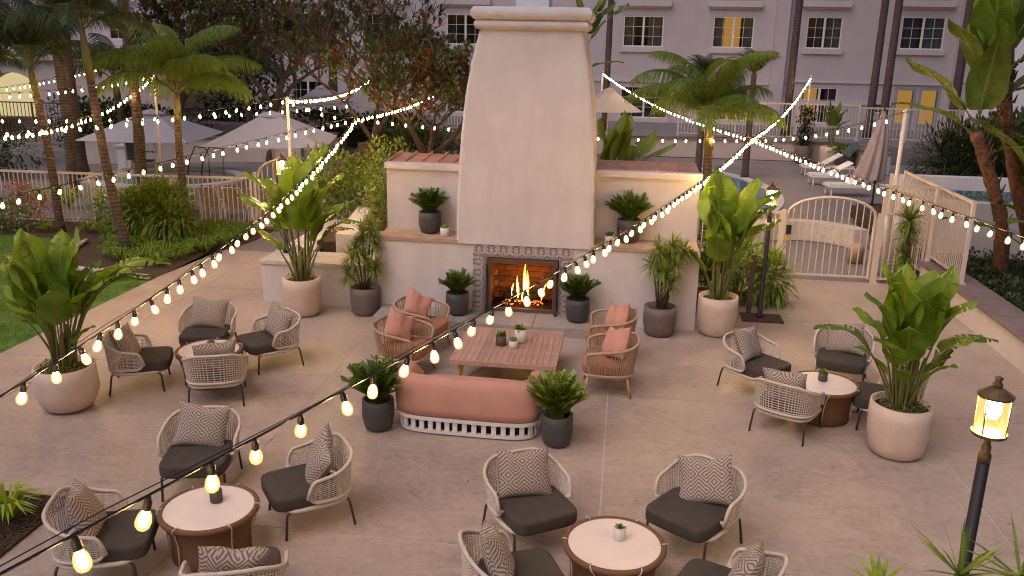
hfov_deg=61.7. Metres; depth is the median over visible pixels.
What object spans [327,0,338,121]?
tall palm
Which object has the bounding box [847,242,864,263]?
side stool
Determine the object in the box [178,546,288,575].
lounge chair
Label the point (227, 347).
throw pillow
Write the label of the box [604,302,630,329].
pillow
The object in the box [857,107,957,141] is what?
metal fence
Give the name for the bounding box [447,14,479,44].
window
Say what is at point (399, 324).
pillow
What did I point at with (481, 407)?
curved sofa
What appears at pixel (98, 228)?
agapanthus clump
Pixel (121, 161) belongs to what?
towel cabinet
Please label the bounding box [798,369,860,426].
drum table
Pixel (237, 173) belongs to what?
wading pool coping
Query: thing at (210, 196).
poolside chair
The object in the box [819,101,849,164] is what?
potted plant
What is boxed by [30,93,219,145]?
hedge
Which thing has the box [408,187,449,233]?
potted plant
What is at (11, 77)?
loggia building
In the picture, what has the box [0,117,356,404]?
string lights
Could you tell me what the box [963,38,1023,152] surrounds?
side building
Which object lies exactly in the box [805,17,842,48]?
window
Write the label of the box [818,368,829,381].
pot
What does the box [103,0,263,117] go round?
spreading tree
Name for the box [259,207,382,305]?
planter bench
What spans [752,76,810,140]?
string lights
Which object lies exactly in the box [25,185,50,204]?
agapanthus clump
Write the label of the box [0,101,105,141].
metal fence
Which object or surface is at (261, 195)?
poolside chair
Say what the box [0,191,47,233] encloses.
rose bush
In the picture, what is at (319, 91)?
pool umbrella
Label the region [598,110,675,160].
giant bird of paradise
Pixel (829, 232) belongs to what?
seat wall
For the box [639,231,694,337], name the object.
potted plant
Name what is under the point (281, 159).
lamp post
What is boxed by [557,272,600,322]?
potted plant
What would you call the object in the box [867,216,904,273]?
stucco pier
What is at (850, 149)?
cushion
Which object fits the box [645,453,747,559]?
lounge chair
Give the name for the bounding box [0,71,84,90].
string lights
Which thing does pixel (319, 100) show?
string lights
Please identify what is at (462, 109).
window
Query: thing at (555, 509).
lounge chair
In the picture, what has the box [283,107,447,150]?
hedge
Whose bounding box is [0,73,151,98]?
string lights
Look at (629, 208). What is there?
potted plant
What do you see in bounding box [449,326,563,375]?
coffee table
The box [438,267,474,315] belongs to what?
potted plant
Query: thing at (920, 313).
potted plant
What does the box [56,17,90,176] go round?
palm tree
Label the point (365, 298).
potted plant
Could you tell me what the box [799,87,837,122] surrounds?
window
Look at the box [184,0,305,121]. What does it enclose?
tall shrub
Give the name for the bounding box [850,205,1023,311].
raised bed
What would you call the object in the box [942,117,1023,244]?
giant bird of paradise
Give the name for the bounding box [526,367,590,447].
potted plant
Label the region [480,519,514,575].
throw pillow
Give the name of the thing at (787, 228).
arched gate
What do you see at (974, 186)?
raised spa
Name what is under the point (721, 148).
garden wall
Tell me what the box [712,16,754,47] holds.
window
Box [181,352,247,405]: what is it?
lounge chair
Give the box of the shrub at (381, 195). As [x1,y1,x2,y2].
[356,133,411,230]
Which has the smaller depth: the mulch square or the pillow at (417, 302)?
the pillow at (417, 302)
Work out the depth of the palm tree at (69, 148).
23.86 m
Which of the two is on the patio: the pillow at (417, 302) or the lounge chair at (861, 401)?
the lounge chair at (861, 401)
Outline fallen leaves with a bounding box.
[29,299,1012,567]
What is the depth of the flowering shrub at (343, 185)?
18.93 m
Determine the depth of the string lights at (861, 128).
17.72 m
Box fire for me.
[511,264,545,300]
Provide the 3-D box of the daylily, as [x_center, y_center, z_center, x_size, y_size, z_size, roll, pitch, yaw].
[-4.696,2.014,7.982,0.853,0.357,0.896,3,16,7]
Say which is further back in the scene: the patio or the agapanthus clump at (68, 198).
the agapanthus clump at (68, 198)
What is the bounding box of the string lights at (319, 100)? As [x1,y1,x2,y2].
[288,87,359,103]
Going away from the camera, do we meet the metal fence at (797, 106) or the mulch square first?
the mulch square
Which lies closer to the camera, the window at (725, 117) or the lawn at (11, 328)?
the lawn at (11, 328)
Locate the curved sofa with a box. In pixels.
[395,360,543,439]
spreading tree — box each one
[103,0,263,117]
[172,0,355,161]
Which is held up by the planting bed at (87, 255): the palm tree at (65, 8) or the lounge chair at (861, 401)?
the palm tree at (65, 8)
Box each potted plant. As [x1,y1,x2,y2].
[0,227,171,413]
[237,144,364,317]
[332,211,387,315]
[340,352,404,431]
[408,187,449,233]
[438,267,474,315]
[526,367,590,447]
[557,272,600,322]
[604,189,653,242]
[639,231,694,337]
[674,168,780,337]
[794,104,822,162]
[814,263,998,461]
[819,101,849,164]
[823,141,862,167]
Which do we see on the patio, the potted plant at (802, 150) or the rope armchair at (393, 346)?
the rope armchair at (393, 346)
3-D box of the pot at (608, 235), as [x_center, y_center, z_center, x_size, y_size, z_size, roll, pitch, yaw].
[1.590,-0.826,13.933,0.218,0.214,0.152,-13,21,-42]
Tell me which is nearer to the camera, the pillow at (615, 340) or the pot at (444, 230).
the pillow at (615, 340)
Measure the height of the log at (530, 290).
0.112 m
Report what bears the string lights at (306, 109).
hanging from the light pole at (288, 129)
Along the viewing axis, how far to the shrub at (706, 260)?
14.94 m
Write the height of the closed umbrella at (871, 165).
2.900 m
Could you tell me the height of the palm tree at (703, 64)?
4.232 m
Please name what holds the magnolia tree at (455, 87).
on the pool deck
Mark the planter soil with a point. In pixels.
(328, 244)
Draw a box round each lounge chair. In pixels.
[41,486,158,575]
[102,330,173,396]
[156,405,242,501]
[177,300,236,345]
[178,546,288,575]
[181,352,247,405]
[236,308,303,374]
[261,432,356,540]
[458,529,563,575]
[481,447,576,550]
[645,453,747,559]
[677,547,788,575]
[716,328,790,385]
[748,376,824,446]
[813,328,874,381]
[852,370,928,430]
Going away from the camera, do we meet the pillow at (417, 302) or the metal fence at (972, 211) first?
the pillow at (417, 302)
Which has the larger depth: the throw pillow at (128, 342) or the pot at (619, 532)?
the throw pillow at (128, 342)
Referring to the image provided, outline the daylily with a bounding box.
[0,478,51,524]
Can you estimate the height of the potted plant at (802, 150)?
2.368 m
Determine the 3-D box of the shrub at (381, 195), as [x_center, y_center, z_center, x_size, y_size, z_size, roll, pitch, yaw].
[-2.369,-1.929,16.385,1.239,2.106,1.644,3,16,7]
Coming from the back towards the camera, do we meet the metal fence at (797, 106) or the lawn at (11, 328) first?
the metal fence at (797, 106)
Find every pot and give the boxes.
[209,487,222,503]
[440,224,448,236]
[496,330,505,345]
[508,336,517,348]
[514,323,527,343]
[605,231,613,243]
[613,523,626,540]
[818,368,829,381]
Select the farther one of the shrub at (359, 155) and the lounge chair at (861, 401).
the shrub at (359, 155)
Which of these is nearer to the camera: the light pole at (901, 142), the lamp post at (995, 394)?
the lamp post at (995, 394)
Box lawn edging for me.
[75,238,149,279]
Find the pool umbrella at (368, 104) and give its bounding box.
[357,86,423,148]
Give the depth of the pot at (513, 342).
11.66 m
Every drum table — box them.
[156,483,260,571]
[174,338,242,389]
[561,516,667,575]
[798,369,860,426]
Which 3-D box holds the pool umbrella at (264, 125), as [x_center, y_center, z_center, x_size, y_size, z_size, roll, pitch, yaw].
[-7.359,-4.276,26.433,3.526,2.350,3.526,0,16,-5]
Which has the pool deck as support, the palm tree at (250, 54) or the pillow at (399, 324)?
the palm tree at (250, 54)
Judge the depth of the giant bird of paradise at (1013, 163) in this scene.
15.18 m
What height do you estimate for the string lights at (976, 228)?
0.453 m
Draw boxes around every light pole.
[153,74,163,174]
[285,96,295,239]
[600,71,603,117]
[806,76,811,119]
[880,108,908,282]
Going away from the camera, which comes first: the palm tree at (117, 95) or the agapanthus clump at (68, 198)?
the agapanthus clump at (68, 198)
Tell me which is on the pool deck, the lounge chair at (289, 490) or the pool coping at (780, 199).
the pool coping at (780, 199)
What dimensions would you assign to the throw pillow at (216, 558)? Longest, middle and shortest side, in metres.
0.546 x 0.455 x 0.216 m
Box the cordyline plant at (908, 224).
[882,200,931,278]
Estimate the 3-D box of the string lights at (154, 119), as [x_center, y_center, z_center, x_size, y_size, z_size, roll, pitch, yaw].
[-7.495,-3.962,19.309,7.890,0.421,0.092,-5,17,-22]
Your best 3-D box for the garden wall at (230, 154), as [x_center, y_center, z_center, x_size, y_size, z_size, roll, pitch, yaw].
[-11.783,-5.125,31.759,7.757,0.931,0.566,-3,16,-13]
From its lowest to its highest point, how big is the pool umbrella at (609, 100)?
2.900 m
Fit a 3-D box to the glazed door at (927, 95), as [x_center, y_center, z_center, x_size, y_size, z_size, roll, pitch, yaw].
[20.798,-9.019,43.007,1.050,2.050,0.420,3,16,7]
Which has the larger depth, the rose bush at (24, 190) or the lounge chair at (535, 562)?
the rose bush at (24, 190)
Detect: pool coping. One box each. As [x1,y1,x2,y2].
[83,167,246,187]
[321,168,783,216]
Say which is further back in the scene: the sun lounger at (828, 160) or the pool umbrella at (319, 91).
the pool umbrella at (319, 91)
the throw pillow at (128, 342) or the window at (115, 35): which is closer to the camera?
the throw pillow at (128, 342)
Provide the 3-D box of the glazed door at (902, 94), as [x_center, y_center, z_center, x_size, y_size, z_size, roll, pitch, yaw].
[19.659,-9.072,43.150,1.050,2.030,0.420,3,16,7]
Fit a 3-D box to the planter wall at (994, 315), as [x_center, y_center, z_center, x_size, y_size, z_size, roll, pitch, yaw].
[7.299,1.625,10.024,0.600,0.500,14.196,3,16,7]
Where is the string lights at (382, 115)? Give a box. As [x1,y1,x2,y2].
[357,94,433,121]
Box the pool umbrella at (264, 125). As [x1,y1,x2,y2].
[199,111,337,183]
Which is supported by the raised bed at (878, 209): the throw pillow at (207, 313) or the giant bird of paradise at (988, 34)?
the giant bird of paradise at (988, 34)
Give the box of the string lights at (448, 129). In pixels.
[356,115,751,142]
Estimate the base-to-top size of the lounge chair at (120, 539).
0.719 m
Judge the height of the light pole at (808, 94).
2.690 m
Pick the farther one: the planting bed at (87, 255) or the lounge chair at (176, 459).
the planting bed at (87, 255)
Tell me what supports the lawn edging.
on the planting bed at (87, 255)
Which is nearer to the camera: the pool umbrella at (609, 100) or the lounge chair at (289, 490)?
the lounge chair at (289, 490)
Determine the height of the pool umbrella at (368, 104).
2.710 m
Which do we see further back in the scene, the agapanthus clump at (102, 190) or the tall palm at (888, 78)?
the tall palm at (888, 78)
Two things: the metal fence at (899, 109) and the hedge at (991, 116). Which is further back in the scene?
the metal fence at (899, 109)
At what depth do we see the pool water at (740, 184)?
28.56 m
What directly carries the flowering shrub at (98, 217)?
on the planting bed at (87, 255)
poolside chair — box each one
[196,185,230,218]
[221,186,248,219]
[247,187,276,220]
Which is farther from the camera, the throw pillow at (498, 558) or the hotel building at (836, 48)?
the hotel building at (836, 48)
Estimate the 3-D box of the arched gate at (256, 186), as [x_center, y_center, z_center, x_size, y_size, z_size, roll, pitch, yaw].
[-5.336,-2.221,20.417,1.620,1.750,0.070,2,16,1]
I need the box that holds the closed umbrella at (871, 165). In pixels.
[851,108,888,205]
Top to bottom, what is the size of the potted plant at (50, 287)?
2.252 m
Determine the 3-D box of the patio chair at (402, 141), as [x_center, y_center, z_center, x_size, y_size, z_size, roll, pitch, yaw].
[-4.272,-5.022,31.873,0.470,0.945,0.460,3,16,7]
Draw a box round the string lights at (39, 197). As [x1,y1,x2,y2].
[0,115,355,208]
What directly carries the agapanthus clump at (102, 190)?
on the pool deck
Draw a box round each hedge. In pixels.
[0,124,58,174]
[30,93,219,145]
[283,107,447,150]
[377,119,460,153]
[920,106,1023,174]
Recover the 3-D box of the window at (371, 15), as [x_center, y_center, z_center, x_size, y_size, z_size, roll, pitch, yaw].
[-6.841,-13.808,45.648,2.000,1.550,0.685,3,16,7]
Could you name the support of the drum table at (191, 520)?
on the patio
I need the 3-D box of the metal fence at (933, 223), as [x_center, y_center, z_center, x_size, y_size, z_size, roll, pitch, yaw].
[7.663,-1.018,16.674,1.070,1.980,0.120,3,16,7]
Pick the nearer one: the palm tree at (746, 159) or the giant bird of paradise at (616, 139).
the giant bird of paradise at (616, 139)
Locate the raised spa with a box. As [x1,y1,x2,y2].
[885,173,1023,259]
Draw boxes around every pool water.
[99,170,235,183]
[333,170,771,209]
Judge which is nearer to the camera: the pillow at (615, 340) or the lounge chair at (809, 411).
the lounge chair at (809, 411)
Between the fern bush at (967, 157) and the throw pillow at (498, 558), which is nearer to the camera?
the throw pillow at (498, 558)
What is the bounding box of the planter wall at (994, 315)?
[918,261,1023,373]
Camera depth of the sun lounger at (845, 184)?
27.08 m
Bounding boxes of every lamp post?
[275,152,289,252]
[756,181,778,317]
[957,376,1015,573]
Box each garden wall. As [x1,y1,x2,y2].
[85,136,301,163]
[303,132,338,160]
[597,134,892,174]
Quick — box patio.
[0,250,1023,575]
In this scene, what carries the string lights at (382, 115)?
hanging from the magnolia tree at (455, 87)
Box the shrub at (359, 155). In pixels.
[330,148,383,190]
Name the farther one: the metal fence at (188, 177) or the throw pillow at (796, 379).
the metal fence at (188, 177)
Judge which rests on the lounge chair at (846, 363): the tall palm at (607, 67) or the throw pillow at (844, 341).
the throw pillow at (844, 341)
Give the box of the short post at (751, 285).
[746,254,756,312]
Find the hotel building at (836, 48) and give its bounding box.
[3,0,970,130]
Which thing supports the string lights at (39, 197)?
hanging from the light pole at (288, 129)
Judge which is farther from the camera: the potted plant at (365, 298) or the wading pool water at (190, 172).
the wading pool water at (190, 172)
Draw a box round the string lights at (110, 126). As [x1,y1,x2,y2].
[0,97,285,136]
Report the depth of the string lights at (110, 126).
14.87 m
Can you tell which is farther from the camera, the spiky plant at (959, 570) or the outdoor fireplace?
the outdoor fireplace
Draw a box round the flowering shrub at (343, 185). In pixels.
[295,142,386,220]
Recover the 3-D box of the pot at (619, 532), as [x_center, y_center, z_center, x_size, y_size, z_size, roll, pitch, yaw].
[0.900,2.022,7.144,0.119,0.151,0.107,13,20,36]
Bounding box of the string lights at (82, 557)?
[0,137,752,575]
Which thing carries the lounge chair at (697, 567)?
on the patio
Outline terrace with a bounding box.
[0,108,954,166]
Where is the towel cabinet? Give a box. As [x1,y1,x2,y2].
[113,143,134,168]
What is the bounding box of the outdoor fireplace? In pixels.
[372,0,702,338]
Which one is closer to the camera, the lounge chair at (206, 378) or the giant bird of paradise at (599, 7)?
the lounge chair at (206, 378)
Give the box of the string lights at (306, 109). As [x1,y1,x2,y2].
[289,97,353,119]
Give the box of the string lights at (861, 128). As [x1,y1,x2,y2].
[753,112,903,141]
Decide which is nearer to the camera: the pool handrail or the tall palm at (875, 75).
the pool handrail
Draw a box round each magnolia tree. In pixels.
[259,0,463,196]
[308,18,474,153]
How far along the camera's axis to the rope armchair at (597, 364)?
11.10 m
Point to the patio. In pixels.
(836, 500)
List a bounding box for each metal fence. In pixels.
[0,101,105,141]
[0,169,96,223]
[91,172,254,224]
[282,102,461,128]
[676,102,860,140]
[696,210,782,273]
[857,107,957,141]
[871,184,941,283]
[898,170,937,271]
[924,185,976,284]
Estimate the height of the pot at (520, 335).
0.273 m
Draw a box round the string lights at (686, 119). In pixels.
[603,72,752,139]
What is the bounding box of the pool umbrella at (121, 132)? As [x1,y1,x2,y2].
[75,109,223,174]
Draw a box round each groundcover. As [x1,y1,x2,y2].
[94,218,258,266]
[936,246,1023,309]
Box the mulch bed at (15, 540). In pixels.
[0,491,65,557]
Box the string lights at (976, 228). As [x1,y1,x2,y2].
[752,137,1023,249]
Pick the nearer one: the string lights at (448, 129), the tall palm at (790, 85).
the string lights at (448, 129)
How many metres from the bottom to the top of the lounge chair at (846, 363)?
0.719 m
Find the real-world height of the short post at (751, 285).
1.050 m
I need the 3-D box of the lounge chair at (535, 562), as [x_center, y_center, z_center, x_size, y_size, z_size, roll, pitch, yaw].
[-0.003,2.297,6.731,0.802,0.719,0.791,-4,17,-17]
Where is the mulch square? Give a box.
[739,312,783,323]
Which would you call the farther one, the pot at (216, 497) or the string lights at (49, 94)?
the string lights at (49, 94)
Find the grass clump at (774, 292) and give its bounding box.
[728,235,804,312]
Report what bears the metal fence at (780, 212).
on the patio
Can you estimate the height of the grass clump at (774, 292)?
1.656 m
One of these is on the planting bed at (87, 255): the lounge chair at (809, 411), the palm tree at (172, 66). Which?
the palm tree at (172, 66)
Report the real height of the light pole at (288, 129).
3.290 m
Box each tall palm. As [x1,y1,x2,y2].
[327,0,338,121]
[602,0,613,130]
[780,0,803,136]
[862,0,889,139]
[879,0,903,116]
[945,0,973,132]
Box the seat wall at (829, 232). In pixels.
[738,218,867,252]
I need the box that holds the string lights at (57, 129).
[0,74,152,140]
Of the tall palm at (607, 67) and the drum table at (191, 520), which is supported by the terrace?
the tall palm at (607, 67)
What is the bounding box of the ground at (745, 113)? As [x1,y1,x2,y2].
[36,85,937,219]
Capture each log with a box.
[503,291,528,297]
[505,293,540,300]
[512,288,537,294]
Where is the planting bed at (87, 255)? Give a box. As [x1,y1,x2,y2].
[0,216,274,279]
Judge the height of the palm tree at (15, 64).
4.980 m
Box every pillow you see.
[65,479,106,541]
[109,322,141,361]
[170,400,231,446]
[188,296,229,327]
[192,339,236,369]
[198,546,271,575]
[263,300,293,339]
[305,423,333,483]
[384,306,415,342]
[403,286,433,319]
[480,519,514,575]
[497,447,551,497]
[602,326,631,358]
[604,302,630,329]
[677,455,732,504]
[728,541,764,575]
[734,325,761,361]
[762,367,810,402]
[825,320,865,355]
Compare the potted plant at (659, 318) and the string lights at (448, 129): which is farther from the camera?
the string lights at (448, 129)
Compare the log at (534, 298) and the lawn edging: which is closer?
the log at (534, 298)
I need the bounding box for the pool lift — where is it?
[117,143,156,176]
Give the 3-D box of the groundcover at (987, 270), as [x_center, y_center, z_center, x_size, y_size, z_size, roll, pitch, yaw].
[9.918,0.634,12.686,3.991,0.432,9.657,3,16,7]
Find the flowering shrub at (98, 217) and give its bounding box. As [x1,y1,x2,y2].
[75,186,114,231]
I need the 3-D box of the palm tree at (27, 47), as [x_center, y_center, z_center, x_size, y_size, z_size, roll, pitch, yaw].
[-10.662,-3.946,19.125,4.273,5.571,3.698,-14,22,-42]
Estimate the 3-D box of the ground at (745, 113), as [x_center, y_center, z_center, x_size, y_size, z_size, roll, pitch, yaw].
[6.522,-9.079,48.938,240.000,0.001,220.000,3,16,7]
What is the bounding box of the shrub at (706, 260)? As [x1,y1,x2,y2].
[696,230,745,304]
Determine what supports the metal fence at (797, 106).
on the terrace
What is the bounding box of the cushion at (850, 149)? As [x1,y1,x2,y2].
[841,142,860,156]
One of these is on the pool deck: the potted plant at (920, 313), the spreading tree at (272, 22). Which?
the spreading tree at (272, 22)
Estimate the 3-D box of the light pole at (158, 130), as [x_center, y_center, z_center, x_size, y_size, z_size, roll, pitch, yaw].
[-10.071,-4.352,24.451,0.083,3.470,0.079,3,16,7]
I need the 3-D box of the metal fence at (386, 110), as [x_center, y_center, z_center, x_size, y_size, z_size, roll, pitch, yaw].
[-4.308,-7.501,38.307,12.420,1.310,0.120,3,16,7]
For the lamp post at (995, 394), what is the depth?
5.53 m
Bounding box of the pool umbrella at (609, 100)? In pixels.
[595,87,642,133]
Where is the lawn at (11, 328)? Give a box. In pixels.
[0,235,150,352]
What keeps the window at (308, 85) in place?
in the hotel building at (836, 48)
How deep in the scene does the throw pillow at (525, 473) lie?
7.83 m
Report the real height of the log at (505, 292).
0.130 m
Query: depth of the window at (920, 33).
42.11 m
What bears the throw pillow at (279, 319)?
on the lounge chair at (261, 343)
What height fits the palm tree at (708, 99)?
4.409 m
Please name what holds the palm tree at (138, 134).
on the pool deck
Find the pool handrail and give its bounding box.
[187,146,224,175]
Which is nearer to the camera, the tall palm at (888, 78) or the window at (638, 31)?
the tall palm at (888, 78)
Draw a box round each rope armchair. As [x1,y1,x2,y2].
[371,314,434,368]
[393,295,450,344]
[582,332,639,398]
[585,307,638,350]
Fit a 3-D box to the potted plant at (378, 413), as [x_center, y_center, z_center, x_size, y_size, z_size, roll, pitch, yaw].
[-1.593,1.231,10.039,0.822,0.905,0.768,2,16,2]
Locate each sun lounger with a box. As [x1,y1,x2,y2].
[799,153,854,175]
[806,161,865,186]
[822,178,884,195]
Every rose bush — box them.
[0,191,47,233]
[3,176,52,217]
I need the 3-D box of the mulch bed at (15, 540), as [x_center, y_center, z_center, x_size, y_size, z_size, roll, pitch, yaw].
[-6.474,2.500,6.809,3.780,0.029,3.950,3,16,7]
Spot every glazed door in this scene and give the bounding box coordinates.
[891,87,917,128]
[914,87,941,129]
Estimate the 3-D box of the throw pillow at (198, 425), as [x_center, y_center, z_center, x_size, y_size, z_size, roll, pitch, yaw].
[-3.174,1.408,8.770,0.544,0.455,0.214,7,-9,-7]
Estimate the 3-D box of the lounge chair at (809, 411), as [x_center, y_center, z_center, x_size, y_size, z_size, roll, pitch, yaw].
[3.320,1.363,10.274,0.791,0.719,0.802,13,20,36]
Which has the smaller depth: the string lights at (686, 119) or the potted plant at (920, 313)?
the potted plant at (920, 313)
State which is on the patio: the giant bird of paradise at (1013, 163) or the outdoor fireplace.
the outdoor fireplace
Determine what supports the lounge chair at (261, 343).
on the patio
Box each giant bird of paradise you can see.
[576,0,628,66]
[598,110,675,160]
[891,0,1016,277]
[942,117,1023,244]
[963,0,1023,252]
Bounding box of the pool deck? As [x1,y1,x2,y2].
[0,134,944,283]
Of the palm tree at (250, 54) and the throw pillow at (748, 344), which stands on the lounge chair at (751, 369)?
the throw pillow at (748, 344)
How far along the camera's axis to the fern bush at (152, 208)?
18.83 m
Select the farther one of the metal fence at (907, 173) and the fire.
the metal fence at (907, 173)
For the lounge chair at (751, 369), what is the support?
on the patio
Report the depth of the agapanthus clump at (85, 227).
19.95 m
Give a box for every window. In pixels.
[108,11,142,38]
[292,80,324,107]
[363,13,399,43]
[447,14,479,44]
[452,93,464,111]
[619,86,666,117]
[623,15,663,46]
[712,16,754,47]
[713,87,748,120]
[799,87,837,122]
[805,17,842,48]
[899,17,946,49]
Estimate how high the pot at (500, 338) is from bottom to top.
0.214 m
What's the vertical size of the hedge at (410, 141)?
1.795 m
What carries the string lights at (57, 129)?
hanging from the light pole at (158, 130)
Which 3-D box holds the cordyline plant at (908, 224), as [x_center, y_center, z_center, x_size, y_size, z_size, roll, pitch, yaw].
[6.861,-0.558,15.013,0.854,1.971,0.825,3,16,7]
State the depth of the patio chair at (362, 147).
30.82 m
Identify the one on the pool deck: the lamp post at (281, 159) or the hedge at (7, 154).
the hedge at (7, 154)
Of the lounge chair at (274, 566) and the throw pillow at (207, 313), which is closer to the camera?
the lounge chair at (274, 566)
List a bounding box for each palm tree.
[0,0,128,232]
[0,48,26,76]
[1,0,117,196]
[3,0,168,254]
[54,33,158,121]
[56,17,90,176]
[92,19,262,215]
[117,0,147,184]
[194,33,286,122]
[624,51,787,240]
[687,54,728,172]
[728,48,782,177]
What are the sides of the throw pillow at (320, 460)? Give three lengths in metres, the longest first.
0.553 x 0.455 x 0.196 m
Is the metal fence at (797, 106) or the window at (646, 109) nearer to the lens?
the metal fence at (797, 106)
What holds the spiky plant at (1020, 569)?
on the patio
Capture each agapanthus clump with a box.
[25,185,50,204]
[29,220,52,231]
[45,184,86,207]
[69,187,119,208]
[74,220,94,232]
[87,219,114,233]
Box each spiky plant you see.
[845,551,909,575]
[914,520,1023,575]
[965,514,1023,575]
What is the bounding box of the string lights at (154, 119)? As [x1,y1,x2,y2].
[0,102,352,122]
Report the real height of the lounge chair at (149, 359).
0.719 m
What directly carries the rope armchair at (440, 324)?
on the patio
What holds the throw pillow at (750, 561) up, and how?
on the lounge chair at (697, 567)
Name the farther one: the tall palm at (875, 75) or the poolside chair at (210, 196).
the tall palm at (875, 75)
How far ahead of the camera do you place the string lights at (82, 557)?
3.76 m
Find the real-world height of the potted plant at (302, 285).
2.820 m
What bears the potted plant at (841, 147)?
on the pool deck
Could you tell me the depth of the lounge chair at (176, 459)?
8.56 m
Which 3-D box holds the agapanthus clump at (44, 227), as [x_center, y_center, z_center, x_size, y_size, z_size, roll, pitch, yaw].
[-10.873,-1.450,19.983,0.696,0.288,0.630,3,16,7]
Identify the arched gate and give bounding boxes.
[252,158,322,229]
[778,196,882,283]
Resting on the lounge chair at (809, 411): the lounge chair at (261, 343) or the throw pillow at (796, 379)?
the throw pillow at (796, 379)
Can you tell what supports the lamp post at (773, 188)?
on the mulch square
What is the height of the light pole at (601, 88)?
2.690 m
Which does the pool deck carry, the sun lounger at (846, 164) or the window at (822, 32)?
the sun lounger at (846, 164)
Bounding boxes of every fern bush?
[100,173,204,242]
[895,115,1023,177]
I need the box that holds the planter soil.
[317,207,387,251]
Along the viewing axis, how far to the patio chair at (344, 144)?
32.03 m
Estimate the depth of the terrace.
39.99 m
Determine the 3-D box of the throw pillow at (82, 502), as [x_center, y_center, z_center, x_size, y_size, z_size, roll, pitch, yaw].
[-3.562,1.850,7.142,0.196,0.455,0.553,-29,14,-13]
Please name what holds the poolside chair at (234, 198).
on the pool deck
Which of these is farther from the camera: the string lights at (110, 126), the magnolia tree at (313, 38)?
the magnolia tree at (313, 38)
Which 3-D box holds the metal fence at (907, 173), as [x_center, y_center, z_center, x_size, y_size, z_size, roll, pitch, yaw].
[8.330,-1.353,17.724,0.120,1.880,2.160,3,16,7]
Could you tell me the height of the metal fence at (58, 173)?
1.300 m
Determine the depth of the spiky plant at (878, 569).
5.48 m
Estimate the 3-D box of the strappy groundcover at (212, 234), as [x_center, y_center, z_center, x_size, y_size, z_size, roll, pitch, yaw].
[-7.768,-1.081,18.857,3.651,0.311,4.351,3,16,7]
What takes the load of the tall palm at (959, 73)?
on the terrace
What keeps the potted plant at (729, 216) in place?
on the patio
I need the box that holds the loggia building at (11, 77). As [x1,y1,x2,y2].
[0,42,210,137]
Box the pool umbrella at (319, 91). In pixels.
[289,85,357,130]
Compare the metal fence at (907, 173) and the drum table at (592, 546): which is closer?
the drum table at (592, 546)
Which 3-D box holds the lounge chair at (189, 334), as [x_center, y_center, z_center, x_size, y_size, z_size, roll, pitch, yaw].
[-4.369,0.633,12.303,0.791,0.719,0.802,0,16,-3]
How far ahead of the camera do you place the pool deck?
26.98 m
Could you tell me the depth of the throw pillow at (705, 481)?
7.77 m
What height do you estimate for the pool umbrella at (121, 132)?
2.200 m

